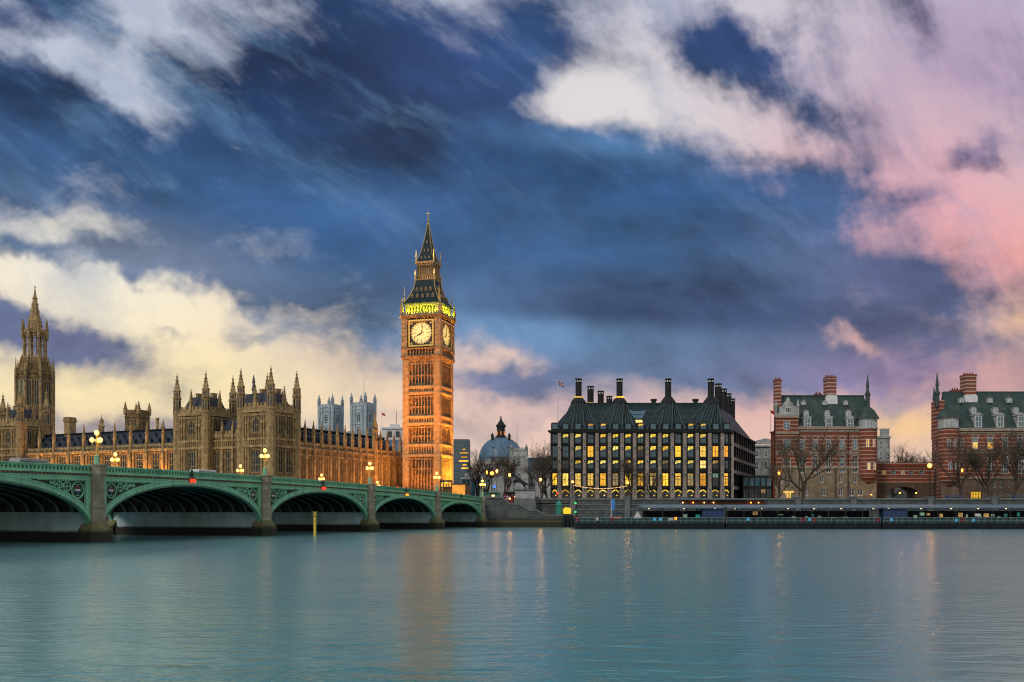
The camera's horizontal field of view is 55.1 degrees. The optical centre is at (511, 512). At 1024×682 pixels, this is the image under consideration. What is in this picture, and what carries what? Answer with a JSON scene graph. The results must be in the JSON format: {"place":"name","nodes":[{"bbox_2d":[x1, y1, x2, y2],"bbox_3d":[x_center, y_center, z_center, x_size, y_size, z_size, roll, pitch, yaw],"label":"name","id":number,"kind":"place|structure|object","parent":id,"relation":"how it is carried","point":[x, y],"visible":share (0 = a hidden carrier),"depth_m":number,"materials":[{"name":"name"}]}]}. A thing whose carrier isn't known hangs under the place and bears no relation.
{"place":"outdoors","nodes":[
{"label":"outdoors","id":0,"kind":"place"},
{"bbox_2d":[0,388,50,460],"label":"palace pavilion","id":1,"kind":"structure","parent":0,"point":[18,419],"depth_m":328.46,"materials":[{"name":"stone"}]},
{"bbox_2d":[5,430,9,443],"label":"window","id":2,"kind":"structure","parent":1,"relation":"in","point":[7,433],"depth_m":328.21,"materials":[{"name":"glass"}]},
{"bbox_2d":[14,286,54,433],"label":"central tower","id":3,"kind":"structure","parent":0,"point":[34,378],"depth_m":378.45,"materials":[{"name":"stone"}]},
{"bbox_2d":[27,379,31,405],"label":"window","id":4,"kind":"structure","parent":3,"relation":"in","point":[29,381],"depth_m":375.93,"materials":[{"name":"glass"}]},
{"bbox_2d":[34,379,38,405],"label":"window","id":5,"kind":"structure","parent":3,"relation":"in","point":[36,381],"depth_m":376.76,"materials":[{"name":"glass"}]},
{"bbox_2d":[42,380,44,406],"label":"window","id":6,"kind":"structure","parent":3,"relation":"in","point":[43,381],"depth_m":378.69,"materials":[{"name":"glass"}]},
{"bbox_2d":[46,380,50,406],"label":"window","id":7,"kind":"structure","parent":3,"relation":"in","point":[48,383],"depth_m":381.01,"materials":[{"name":"glass"}]},
{"bbox_2d":[24,420,172,469],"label":"palace range","id":8,"kind":"structure","parent":0,"point":[147,448],"depth_m":311.61,"materials":[{"name":"stone"}]},
{"bbox_2d":[63,417,76,435],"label":"chimney stack","id":9,"kind":"object","parent":8,"relation":"on","point":[70,421],"visible":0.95,"depth_m":329.08,"materials":[{"name":"stone"}]},
{"bbox_2d":[104,454,110,465],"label":"window","id":10,"kind":"structure","parent":8,"relation":"in","point":[107,457],"depth_m":310.82,"materials":[{"name":"glass"}]},
{"bbox_2d":[120,454,125,466],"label":"window","id":11,"kind":"structure","parent":8,"relation":"in","point":[122,456],"depth_m":307.73,"materials":[{"name":"glass"}]},
{"bbox_2d":[136,453,142,467],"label":"window","id":12,"kind":"structure","parent":8,"relation":"in","point":[139,456],"depth_m":304.73,"materials":[{"name":"glass"}]},
{"bbox_2d":[152,453,158,468],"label":"window","id":13,"kind":"structure","parent":8,"relation":"in","point":[155,456],"depth_m":301.85,"materials":[{"name":"glass"}]},
{"bbox_2d":[169,452,172,469],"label":"window","id":14,"kind":"structure","parent":8,"relation":"in","point":[170,453],"depth_m":298.88,"materials":[{"name":"glass"}]},
{"bbox_2d":[301,415,401,487],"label":"palace range","id":15,"kind":"structure","parent":0,"point":[335,456],"depth_m":315.48,"materials":[{"name":"stone"}]},
{"bbox_2d":[381,424,402,487],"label":"office block","id":16,"kind":"structure","parent":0,"point":[396,429],"depth_m":430.00,"materials":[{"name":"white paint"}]},
{"bbox_2d":[454,439,469,483],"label":"office tower","id":17,"kind":"structure","parent":0,"point":[461,451],"depth_m":559.88,"materials":[{"name":"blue glass"}]},
{"bbox_2d":[470,416,518,476],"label":"domed hall","id":18,"kind":"structure","parent":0,"point":[496,444],"depth_m":610.37,"materials":[{"name":"metal"}]},
{"bbox_2d":[0,527,1023,681],"bbox_3d":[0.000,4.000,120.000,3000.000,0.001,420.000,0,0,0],"label":"water","id":19,"kind":"structure","parent":0,"point":[509,604],"depth_m":41.77,"materials":[{"name":"teal liquid"}]},
{"bbox_2d":[0,461,487,541],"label":"arch bridge","id":20,"kind":"structure","parent":19,"relation":"in","point":[47,502],"depth_m":171.09,"materials":[{"name":"green paint"}]},
{"bbox_2d":[9,458,47,462],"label":"van","id":21,"kind":"object","parent":20,"relation":"on","point":[29,460],"visible":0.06,"depth_m":130.03,"materials":[{"name":"silver metal"}]},
{"bbox_2d":[90,430,102,463],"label":"bridge lamp","id":22,"kind":"object","parent":20,"relation":"on","point":[96,456],"visible":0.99,"depth_m":133.01,"materials":[{"name":"green"}]},
{"bbox_2d":[260,448,269,474],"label":"bridge lamp","id":23,"kind":"object","parent":20,"relation":"on","point":[264,456],"visible":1,"depth_m":170.71,"materials":[{"name":"green"}]},
{"bbox_2d":[366,462,373,483],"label":"bridge lamp","id":24,"kind":"object","parent":20,"relation":"on","point":[369,478],"visible":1,"depth_m":207.48,"materials":[{"name":"green"}]},
{"bbox_2d":[313,511,316,535],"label":"marker post","id":25,"kind":"object","parent":19,"relation":"in","point":[314,525],"visible":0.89,"depth_m":169.82,"materials":[{"name":"yellow paint"}]},
{"bbox_2d":[480,496,574,526],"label":"stair wall","id":26,"kind":"structure","parent":19,"relation":"in","point":[500,511],"depth_m":269.20,"materials":[{"name":"stone"}]},
{"bbox_2d":[573,504,724,528],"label":"pier pontoon","id":27,"kind":"object","parent":19,"relation":"on","point":[706,518],"visible":0.96,"depth_m":240.18,"materials":[{"name":"paint"}]},
{"bbox_2d":[676,498,767,510],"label":"gangway","id":28,"kind":"object","parent":19,"relation":"on","point":[722,501],"visible":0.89,"depth_m":259.60,"materials":[{"name":"black metal"}]},
{"bbox_2d":[535,497,1023,522],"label":"embankment wall","id":29,"kind":"structure","parent":19,"relation":"in","point":[546,506],"depth_m":276.20,"materials":[{"name":"stone"}]},
{"bbox_2d":[514,489,535,509],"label":"plinth","id":30,"kind":"structure","parent":29,"relation":"on","point":[526,498],"depth_m":273.70,"materials":[{"name":"stone"}]},
{"bbox_2d":[512,474,534,488],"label":"statue","id":31,"kind":"object","parent":30,"relation":"on","point":[519,480],"visible":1,"depth_m":274.69,"materials":[{"name":"brown metal"}]},
{"bbox_2d":[720,504,881,528],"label":"pier pontoon","id":32,"kind":"object","parent":19,"relation":"on","point":[797,519],"visible":0.99,"depth_m":239.68,"materials":[{"name":"paint"}]},
{"bbox_2d":[872,504,1023,528],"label":"pier pontoon","id":33,"kind":"object","parent":19,"relation":"on","point":[898,518],"visible":0.98,"depth_m":238.68,"materials":[{"name":"paint"}]},
{"bbox_2d":[0,0,1023,483],"label":"sky","id":34,"kind":"structure","parent":0,"point":[743,195],"materials":[{"name":"blue"}]},
{"bbox_2d":[755,438,770,474],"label":"classical building","id":35,"kind":"structure","parent":0,"point":[763,452],"depth_m":400.00,"materials":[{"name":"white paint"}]},
{"bbox_2d":[890,488,906,497],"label":"terrace house","id":36,"kind":"structure","parent":0,"point":[903,494],"depth_m":420.00,"materials":[{"name":"grey stone"}]},
{"label":"ground","id":37,"kind":"structure","parent":0,"visible":0},
{"bbox_2d":[123,401,151,430],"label":"ventilation tower","id":38,"kind":"structure","parent":37,"relation":"on","point":[137,417],"depth_m":342.73,"materials":[{"name":"stone"}]},
{"bbox_2d":[173,368,300,478],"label":"palace pavilion","id":39,"kind":"structure","parent":37,"relation":"on","point":[244,430],"depth_m":288.93,"materials":[{"name":"stone"}]},
{"bbox_2d":[188,421,193,434],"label":"window","id":40,"kind":"structure","parent":39,"relation":"in","point":[190,423],"depth_m":292.85,"materials":[{"name":"glass"}]},
{"bbox_2d":[187,452,194,470],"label":"window","id":41,"kind":"structure","parent":39,"relation":"in","point":[190,455],"depth_m":292.95,"materials":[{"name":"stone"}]},
{"bbox_2d":[214,451,218,472],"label":"window","id":42,"kind":"structure","parent":39,"relation":"in","point":[216,454],"depth_m":291.35,"materials":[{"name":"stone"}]},
{"bbox_2d":[225,451,230,472],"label":"window","id":43,"kind":"structure","parent":39,"relation":"in","point":[227,453],"depth_m":289.43,"materials":[{"name":"glass"}]},
{"bbox_2d":[252,417,258,432],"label":"window","id":44,"kind":"structure","parent":39,"relation":"in","point":[255,420],"depth_m":282.25,"materials":[{"name":"glass"}]},
{"bbox_2d":[251,449,259,472],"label":"window","id":45,"kind":"structure","parent":39,"relation":"in","point":[255,454],"depth_m":282.25,"materials":[{"name":"glass"}]},
{"bbox_2d":[278,450,282,472],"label":"window","id":46,"kind":"structure","parent":39,"relation":"in","point":[280,452],"depth_m":283.42,"materials":[{"name":"glass"}]},
{"bbox_2d":[279,417,282,434],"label":"window","id":47,"kind":"structure","parent":39,"relation":"in","point":[280,418],"depth_m":283.59,"materials":[{"name":"glass"}]},
{"bbox_2d":[286,450,290,472],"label":"window","id":48,"kind":"structure","parent":39,"relation":"in","point":[288,453],"depth_m":286.62,"materials":[{"name":"glass"}]},
{"bbox_2d":[317,391,379,436],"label":"abbey","id":49,"kind":"structure","parent":37,"relation":"on","point":[362,413],"depth_m":556.74,"materials":[{"name":"stone"}]},
{"bbox_2d":[399,213,456,490],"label":"clock tower","id":50,"kind":"structure","parent":37,"relation":"on","point":[428,321],"depth_m":327.77,"materials":[{"name":"stone"}]},
{"bbox_2d":[440,480,470,494],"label":"lodge","id":51,"kind":"structure","parent":37,"relation":"on","point":[464,489],"depth_m":312.09,"materials":[{"name":"stone"}]},
{"bbox_2d":[460,472,485,496],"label":"glazed pavilion","id":52,"kind":"structure","parent":37,"relation":"on","point":[466,481],"depth_m":470.00,"materials":[{"name":"grey glass"}]},
{"bbox_2d":[461,460,494,496],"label":"plane tree","id":53,"kind":"object","parent":37,"relation":"on","point":[477,477],"visible":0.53,"depth_m":359.27,"materials":[{"name":"brown plant"}]},
{"bbox_2d":[464,447,504,494],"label":"plane tree","id":54,"kind":"object","parent":37,"relation":"on","point":[477,470],"visible":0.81,"depth_m":351.72,"materials":[{"name":"brown plant"}]},
{"bbox_2d":[484,492,500,495],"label":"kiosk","id":55,"kind":"object","parent":37,"relation":"on","point":[492,494],"visible":0.5,"depth_m":283.00,"materials":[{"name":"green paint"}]},
{"bbox_2d":[503,492,514,502],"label":"souvenir stall","id":56,"kind":"object","parent":37,"relation":"on","point":[509,496],"visible":0.72,"depth_m":281.40,"materials":[{"name":"red metal"}]},
{"bbox_2d":[485,444,549,497],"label":"court house","id":57,"kind":"structure","parent":37,"relation":"on","point":[521,453],"depth_m":466.70,"materials":[{"name":"stone"}]},
{"bbox_2d":[526,443,553,497],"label":"plane tree","id":58,"kind":"object","parent":37,"relation":"on","point":[539,474],"visible":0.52,"depth_m":322.70,"materials":[{"name":"brown plant"}]},
{"bbox_2d":[521,440,574,497],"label":"plane tree","id":59,"kind":"object","parent":37,"relation":"on","point":[543,472],"visible":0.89,"depth_m":317.39,"materials":[{"name":"brown plant"}]},
{"bbox_2d":[610,456,647,496],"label":"plane tree","id":60,"kind":"object","parent":37,"relation":"on","point":[625,465],"visible":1,"depth_m":300.45,"materials":[{"name":"brown plant"}]},
{"bbox_2d":[632,468,666,497],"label":"plane tree","id":61,"kind":"object","parent":37,"relation":"on","point":[653,480],"visible":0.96,"depth_m":302.36,"materials":[{"name":"brown plant"}]},
{"bbox_2d":[548,378,756,497],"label":"office building","id":62,"kind":"structure","parent":37,"relation":"on","point":[704,449],"depth_m":318.43,"materials":[{"name":"brown stone"}]},
{"bbox_2d":[562,446,568,456],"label":"window","id":63,"kind":"structure","parent":62,"relation":"in","point":[565,449],"depth_m":318.43,"materials":[{"name":"grey glass"}]},
{"bbox_2d":[562,473,568,485],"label":"window","id":64,"kind":"structure","parent":62,"relation":"in","point":[566,474],"depth_m":318.43,"materials":[{"name":"yellow glass"}]},
{"bbox_2d":[575,446,580,456],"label":"window","id":65,"kind":"structure","parent":62,"relation":"in","point":[577,448],"depth_m":318.43,"materials":[{"name":"grey glass"}]},
{"bbox_2d":[575,473,580,485],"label":"window","id":66,"kind":"structure","parent":62,"relation":"in","point":[577,475],"depth_m":318.43,"materials":[{"name":"yellow glass"}]},
{"bbox_2d":[574,489,581,497],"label":"window","id":67,"kind":"structure","parent":62,"relation":"in","point":[577,492],"depth_m":318.66,"materials":[{"name":"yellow glass"}]},
{"bbox_2d":[587,446,593,456],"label":"window","id":68,"kind":"structure","parent":62,"relation":"in","point":[590,449],"depth_m":318.43,"materials":[{"name":"yellow glass"}]},
{"bbox_2d":[587,473,593,485],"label":"window","id":69,"kind":"structure","parent":62,"relation":"in","point":[590,476],"depth_m":318.43,"materials":[{"name":"yellow glass"}]},
{"bbox_2d":[587,489,594,497],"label":"window","id":70,"kind":"structure","parent":62,"relation":"in","point":[590,492],"depth_m":318.66,"materials":[{"name":"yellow glass"}]},
{"bbox_2d":[600,446,605,456],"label":"window","id":71,"kind":"structure","parent":62,"relation":"in","point":[602,448],"depth_m":318.43,"materials":[{"name":"grey glass"}]},
{"bbox_2d":[600,473,605,485],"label":"window","id":72,"kind":"structure","parent":62,"relation":"in","point":[602,475],"depth_m":318.43,"materials":[{"name":"yellow glass"}]},
{"bbox_2d":[599,489,606,497],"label":"window","id":73,"kind":"structure","parent":62,"relation":"in","point":[602,492],"depth_m":318.66,"materials":[{"name":"yellow glass"}]},
{"bbox_2d":[612,446,618,456],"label":"window","id":74,"kind":"structure","parent":62,"relation":"in","point":[615,449],"depth_m":318.43,"materials":[{"name":"grey glass"}]},
{"bbox_2d":[612,473,618,485],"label":"window","id":75,"kind":"structure","parent":62,"relation":"in","point":[614,481],"depth_m":318.43,"materials":[{"name":"yellow glass"}]},
{"bbox_2d":[612,489,619,497],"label":"window","id":76,"kind":"structure","parent":62,"relation":"in","point":[615,492],"depth_m":318.66,"materials":[{"name":"yellow glass"}]},
{"bbox_2d":[625,446,630,456],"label":"window","id":77,"kind":"structure","parent":62,"relation":"in","point":[627,448],"depth_m":318.43,"materials":[{"name":"grey glass"}]},
{"bbox_2d":[637,446,643,456],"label":"window","id":78,"kind":"structure","parent":62,"relation":"in","point":[640,449],"depth_m":318.43,"materials":[{"name":"grey glass"}]},
{"bbox_2d":[650,446,655,456],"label":"window","id":79,"kind":"structure","parent":62,"relation":"in","point":[652,448],"depth_m":318.43,"materials":[{"name":"grey glass"}]},
{"bbox_2d":[662,446,668,456],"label":"window","id":80,"kind":"structure","parent":62,"relation":"in","point":[665,449],"depth_m":318.43,"materials":[{"name":"blue glass"}]},
{"bbox_2d":[662,473,668,485],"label":"window","id":81,"kind":"structure","parent":62,"relation":"in","point":[665,482],"depth_m":318.43,"materials":[{"name":"yellow glass"}]},
{"bbox_2d":[662,489,669,497],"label":"window","id":82,"kind":"structure","parent":62,"relation":"in","point":[665,492],"depth_m":318.66,"materials":[{"name":"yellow glass"}]},
{"bbox_2d":[675,446,680,456],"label":"window","id":83,"kind":"structure","parent":62,"relation":"in","point":[677,448],"depth_m":318.43,"materials":[{"name":"yellow glass"}]},
{"bbox_2d":[675,473,680,485],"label":"window","id":84,"kind":"structure","parent":62,"relation":"in","point":[677,475],"depth_m":318.43,"materials":[{"name":"yellow glass"}]},
{"bbox_2d":[688,446,693,456],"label":"window","id":85,"kind":"structure","parent":62,"relation":"in","point":[690,448],"depth_m":318.43,"materials":[{"name":"blue glass"}]},
{"bbox_2d":[688,473,693,485],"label":"window","id":86,"kind":"structure","parent":62,"relation":"in","point":[690,475],"depth_m":318.43,"materials":[{"name":"beige glass"}]},
{"bbox_2d":[687,489,694,497],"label":"window","id":87,"kind":"structure","parent":62,"relation":"in","point":[690,492],"depth_m":318.66,"materials":[{"name":"yellow glass"}]},
{"bbox_2d":[700,446,705,456],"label":"window","id":88,"kind":"structure","parent":62,"relation":"in","point":[702,448],"depth_m":318.43,"materials":[{"name":"yellow glass"}]},
{"bbox_2d":[700,473,705,485],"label":"window","id":89,"kind":"structure","parent":62,"relation":"in","point":[702,475],"depth_m":318.43,"materials":[{"name":"orange glass"}]},
{"bbox_2d":[713,446,718,456],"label":"window","id":90,"kind":"structure","parent":62,"relation":"in","point":[715,448],"depth_m":318.43,"materials":[{"name":"yellow glass"}]},
{"bbox_2d":[713,473,718,485],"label":"window","id":91,"kind":"structure","parent":62,"relation":"in","point":[715,475],"depth_m":318.43,"materials":[{"name":"grey glass"}]},
{"bbox_2d":[712,489,719,497],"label":"window","id":92,"kind":"structure","parent":62,"relation":"in","point":[715,492],"depth_m":318.66,"materials":[{"name":"yellow glass"}]},
{"bbox_2d":[739,475,771,497],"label":"glass link","id":93,"kind":"object","parent":37,"relation":"on","point":[755,486],"visible":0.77,"depth_m":326.20,"materials":[{"name":"black"}]},
{"bbox_2d":[766,463,796,497],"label":"plane tree","id":94,"kind":"object","parent":37,"relation":"on","point":[777,480],"visible":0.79,"depth_m":305.78,"materials":[{"name":"brown plant"}]},
{"bbox_2d":[760,420,855,497],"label":"plane tree","id":95,"kind":"object","parent":37,"relation":"on","point":[820,451],"visible":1,"depth_m":297.79,"materials":[{"name":"brown plant"}]},
{"bbox_2d":[770,374,878,497],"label":"mansion","id":96,"kind":"structure","parent":37,"relation":"on","point":[831,413],"depth_m":324.88,"materials":[{"name":"red brick"}]},
{"bbox_2d":[877,428,890,497],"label":"stone house","id":97,"kind":"structure","parent":37,"relation":"on","point":[883,440],"depth_m":380.00,"materials":[{"name":"white paint"}]},
{"bbox_2d":[877,447,917,497],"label":"plane tree","id":98,"kind":"object","parent":37,"relation":"on","point":[892,491],"visible":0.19,"depth_m":372.04,"materials":[{"name":"brown plant"}]},
{"bbox_2d":[884,442,924,497],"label":"plane tree","id":99,"kind":"object","parent":37,"relation":"on","point":[905,455],"visible":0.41,"depth_m":375.11,"materials":[{"name":"brown plant"}]},
{"bbox_2d":[877,462,933,497],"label":"gateway","id":100,"kind":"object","parent":37,"relation":"on","point":[910,478],"visible":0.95,"depth_m":332.00,"materials":[{"name":"brick"}]},
{"bbox_2d":[924,429,992,494],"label":"plane tree","id":101,"kind":"object","parent":37,"relation":"on","point":[957,478],"visible":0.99,"depth_m":298.39,"materials":[{"name":"brown plant"}]},
{"bbox_2d":[931,373,1023,497],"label":"mansion","id":102,"kind":"structure","parent":37,"relation":"on","point":[967,407],"depth_m":318.13,"materials":[{"name":"red brick"}]},
{"bbox_2d":[971,491,981,497],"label":"window","id":103,"kind":"structure","parent":102,"relation":"in","point":[974,494],"depth_m":318.27,"materials":[{"name":"yellow glass"}]},
{"bbox_2d":[951,436,1010,496],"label":"plane tree","id":104,"kind":"object","parent":37,"relation":"on","point":[992,459],"visible":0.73,"depth_m":303.39,"materials":[{"name":"brown plant"}]},
{"bbox_2d":[977,428,1023,494],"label":"plane tree","id":105,"kind":"object","parent":37,"relation":"on","point":[1013,454],"visible":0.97,"depth_m":299.29,"materials":[{"name":"brown plant"}]},
{"bbox_2d":[1002,443,1023,479],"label":"plane tree","id":106,"kind":"object","parent":37,"relation":"on","point":[1020,477],"visible":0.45,"depth_m":302.29,"materials":[{"name":"brown plant"}]},
{"bbox_3d":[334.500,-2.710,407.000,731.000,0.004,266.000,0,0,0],"label":"road","id":107,"kind":"structure","parent":0,"visible":0},
{"bbox_2d":[487,442,522,497],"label":"plane tree","id":108,"kind":"object","parent":107,"relation":"on","point":[511,468],"visible":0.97,"depth_m":342.81,"materials":[{"name":"brown plant"}]},
{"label":"stair","id":109,"kind":"object","parent":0,"visible":0},
{"bbox_2d":[555,501,561,514],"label":"kiosk","id":110,"kind":"object","parent":109,"relation":"on","point":[558,504],"visible":0.97,"depth_m":271.64,"materials":[{"name":"teal paint"}]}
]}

